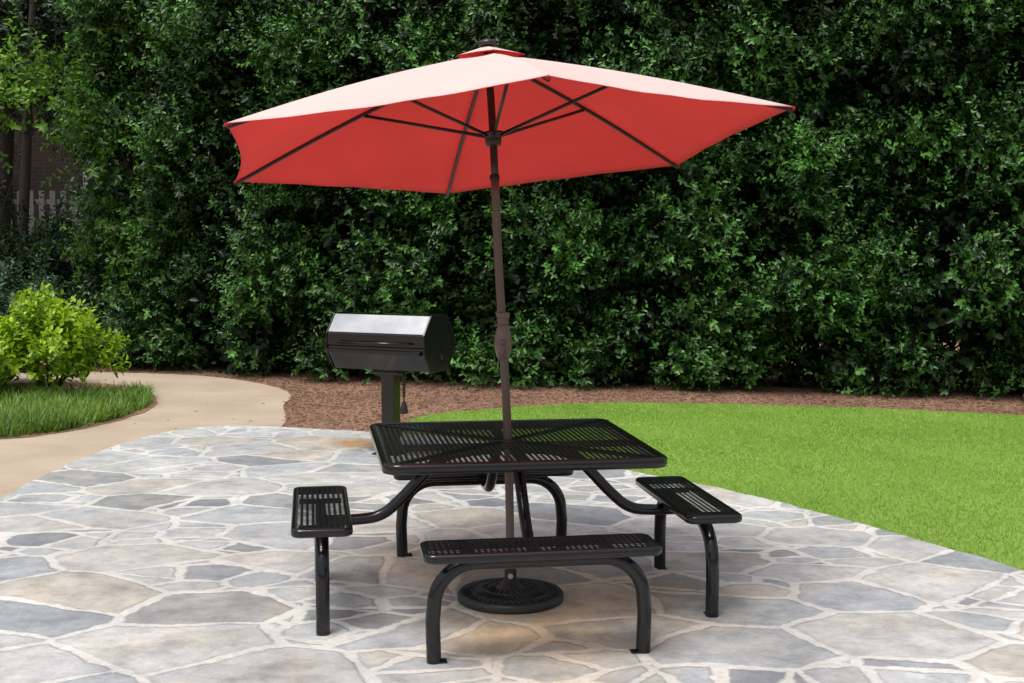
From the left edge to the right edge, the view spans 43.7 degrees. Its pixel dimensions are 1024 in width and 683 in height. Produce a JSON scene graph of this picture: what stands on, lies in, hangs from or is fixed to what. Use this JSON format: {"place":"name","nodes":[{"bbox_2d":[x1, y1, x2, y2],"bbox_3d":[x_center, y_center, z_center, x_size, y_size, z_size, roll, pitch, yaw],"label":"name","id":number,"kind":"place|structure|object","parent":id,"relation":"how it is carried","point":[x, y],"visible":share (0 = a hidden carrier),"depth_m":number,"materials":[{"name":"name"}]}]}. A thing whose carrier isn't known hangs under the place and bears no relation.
{"place":"outdoors","nodes":[
{"label":"outdoors","id":0,"kind":"place"},
{"bbox_2d":[0,379,160,438],"bbox_3d":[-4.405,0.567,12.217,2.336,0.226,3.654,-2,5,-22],"label":"border grass","id":1,"kind":"structure","parent":0,"point":[27,410],"depth_m":11.88,"materials":[{"name":"green plant"}]},
{"bbox_2d":[0,316,23,384],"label":"yellow shrub","id":2,"kind":"object","parent":1,"relation":"on","point":[5,373],"visible":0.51,"depth_m":12.77,"materials":[{"name":"green plant"}]},
{"bbox_2d":[0,251,78,386],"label":"blue green shrub","id":3,"kind":"object","parent":1,"relation":"on","point":[5,300],"visible":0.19,"depth_m":14.21,"materials":[{"name":"green plant"}]},
{"bbox_2d":[0,282,130,391],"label":"yellow shrub","id":4,"kind":"object","parent":1,"relation":"on","point":[54,330],"visible":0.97,"depth_m":13.03,"materials":[{"name":"green plant"}]},
{"bbox_2d":[0,372,290,498],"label":"path","id":5,"kind":"structure","parent":0,"point":[215,401],"depth_m":11.77,"materials":[{"name":"concrete"}]},
{"bbox_2d":[0,425,1023,682],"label":"patio","id":6,"kind":"structure","parent":0,"point":[184,555],"depth_m":6.07,"materials":[{"name":"grey stone"}]},
{"bbox_2d":[324,311,453,455],"bbox_3d":[-0.935,0.340,9.793,0.857,1.112,0.530,2,5,24],"label":"pedestal grill","id":7,"kind":"object","parent":6,"relation":"on","point":[390,348],"visible":0.94,"depth_m":9.63,"materials":[{"name":"black metal"}]},
{"bbox_2d":[457,551,563,613],"bbox_3d":[-0.007,1.077,5.891,0.491,0.228,0.491,0,5,0],"label":"umbrella base","id":8,"kind":"object","parent":6,"relation":"on","point":[510,592],"visible":0.96,"depth_m":5.80,"materials":[{"name":"black metal"}]},
{"bbox_2d":[224,39,794,550],"bbox_3d":[-0.119,-0.126,5.881,2.649,2.509,2.336,-4,6,-39],"label":"patio umbrella","id":9,"kind":"object","parent":8,"relation":"in","point":[488,115],"visible":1,"depth_m":6.12,"materials":[{"name":"fabric"}]},
{"bbox_2d":[291,418,741,664],"bbox_3d":[-0.022,0.817,5.900,1.957,0.747,1.957,-1,5,-9],"label":"picnic table","id":10,"kind":"object","parent":6,"relation":"on","point":[486,468],"visible":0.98,"depth_m":5.55,"materials":[{"name":"black paint"}]},
{"bbox_2d":[13,321,1023,436],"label":"ground","id":11,"kind":"structure","parent":0,"point":[727,385],"depth_m":13.49,"materials":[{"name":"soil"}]},
{"bbox_2d":[0,44,33,238],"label":"hedge tree","id":12,"kind":"object","parent":11,"relation":"on","point":[13,195],"visible":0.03,"depth_m":23.92,"materials":[{"name":"green plant"}]},
{"bbox_2d":[0,175,46,284],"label":"background shrub","id":13,"kind":"object","parent":11,"relation":"on","point":[8,224],"visible":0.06,"depth_m":20.06,"materials":[{"name":"green plant"}]},
{"bbox_2d":[0,0,87,293],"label":"tree","id":14,"kind":"object","parent":11,"relation":"on","point":[42,56],"visible":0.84,"depth_m":17.11,"materials":[{"name":"green plant"}]},
{"bbox_2d":[0,0,92,248],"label":"tree","id":15,"kind":"object","parent":11,"relation":"on","point":[7,145],"visible":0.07,"depth_m":21.72,"materials":[{"name":"green plant"}]},
{"bbox_2d":[11,191,87,268],"bbox_3d":[-8.197,-1.512,23.470,4.500,2.500,0.073,0,5,0],"label":"garden fence","id":16,"kind":"object","parent":11,"relation":"on","point":[51,201],"visible":0.09,"depth_m":23.36,"materials":[{"name":"grey wood"}]},
{"bbox_2d":[0,0,101,239],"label":"tree","id":17,"kind":"object","parent":11,"relation":"on","point":[48,43],"visible":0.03,"depth_m":20.59,"materials":[{"name":"green plant"}]},
{"bbox_2d":[0,0,102,277],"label":"tree","id":18,"kind":"object","parent":11,"relation":"on","point":[25,178],"visible":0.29,"depth_m":19.22,"materials":[{"name":"green plant"}]},
{"bbox_2d":[0,187,109,304],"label":"background shrub","id":19,"kind":"object","parent":11,"relation":"on","point":[50,259],"visible":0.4,"depth_m":18.28,"materials":[{"name":"green plant"}]},
{"bbox_2d":[0,0,175,192],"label":"tree","id":20,"kind":"object","parent":11,"relation":"on","point":[58,28],"visible":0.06,"depth_m":19.78,"materials":[{"name":"green plant"}]},
{"bbox_2d":[53,247,197,366],"bbox_3d":[-5.152,-0.433,17.329,2.513,1.731,2.416,0,5,0],"label":"background shrub","id":21,"kind":"object","parent":11,"relation":"on","point":[89,284],"visible":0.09,"depth_m":16.63,"materials":[{"name":"green plant"}]},
{"bbox_2d":[40,0,236,367],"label":"tree","id":22,"kind":"object","parent":11,"relation":"on","point":[90,172],"visible":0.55,"depth_m":15.81,"materials":[{"name":"green plant"}]},
{"bbox_2d":[32,0,311,371],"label":"hedge tree","id":23,"kind":"object","parent":11,"relation":"on","point":[140,346],"visible":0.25,"depth_m":15.94,"materials":[{"name":"green plant"}]},
{"bbox_2d":[99,0,397,377],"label":"hedge tree","id":24,"kind":"object","parent":11,"relation":"on","point":[245,300],"visible":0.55,"depth_m":15.24,"materials":[{"name":"green plant"}]},
{"bbox_2d":[219,0,540,384],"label":"hedge tree","id":25,"kind":"object","parent":11,"relation":"on","point":[365,283],"visible":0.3,"depth_m":14.54,"materials":[{"name":"green plant"}]},
{"bbox_2d":[0,0,1023,310],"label":"brick building","id":26,"kind":"structure","parent":11,"relation":"on","point":[42,166],"depth_m":25.80,"materials":[{"name":"brick"}]},
{"bbox_2d":[82,160,138,213],"bbox_3d":[-7.995,-2.860,25.823,1.300,1.590,0.100,0,5,0],"label":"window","id":27,"kind":"structure","parent":26,"relation":"in","point":[85,176],"depth_m":25.77,"materials":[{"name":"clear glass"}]},
{"bbox_2d":[372,0,695,391],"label":"hedge tree","id":28,"kind":"object","parent":11,"relation":"on","point":[520,26],"visible":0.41,"depth_m":14.25,"materials":[{"name":"green plant"}]},
{"bbox_2d":[504,0,855,391],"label":"hedge tree","id":29,"kind":"object","parent":11,"relation":"on","point":[687,219],"visible":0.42,"depth_m":13.98,"materials":[{"name":"green plant"}]},
{"bbox_2d":[651,0,1000,394],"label":"hedge tree","id":30,"kind":"object","parent":11,"relation":"on","point":[811,279],"visible":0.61,"depth_m":13.61,"materials":[{"name":"green plant"}]},
{"bbox_2d":[801,0,1023,400],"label":"hedge tree","id":31,"kind":"object","parent":11,"relation":"on","point":[977,276],"visible":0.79,"depth_m":13.31,"materials":[{"name":"green plant"}]},
{"bbox_2d":[946,0,1023,395],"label":"hedge tree","id":32,"kind":"object","parent":11,"relation":"on","point":[999,380],"visible":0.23,"depth_m":13.45,"materials":[{"name":"green plant"}]},
{"bbox_2d":[403,400,1023,570],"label":"lawn","id":33,"kind":"structure","parent":0,"point":[858,520],"depth_m":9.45,"materials":[{"name":"green plant"}]}
]}

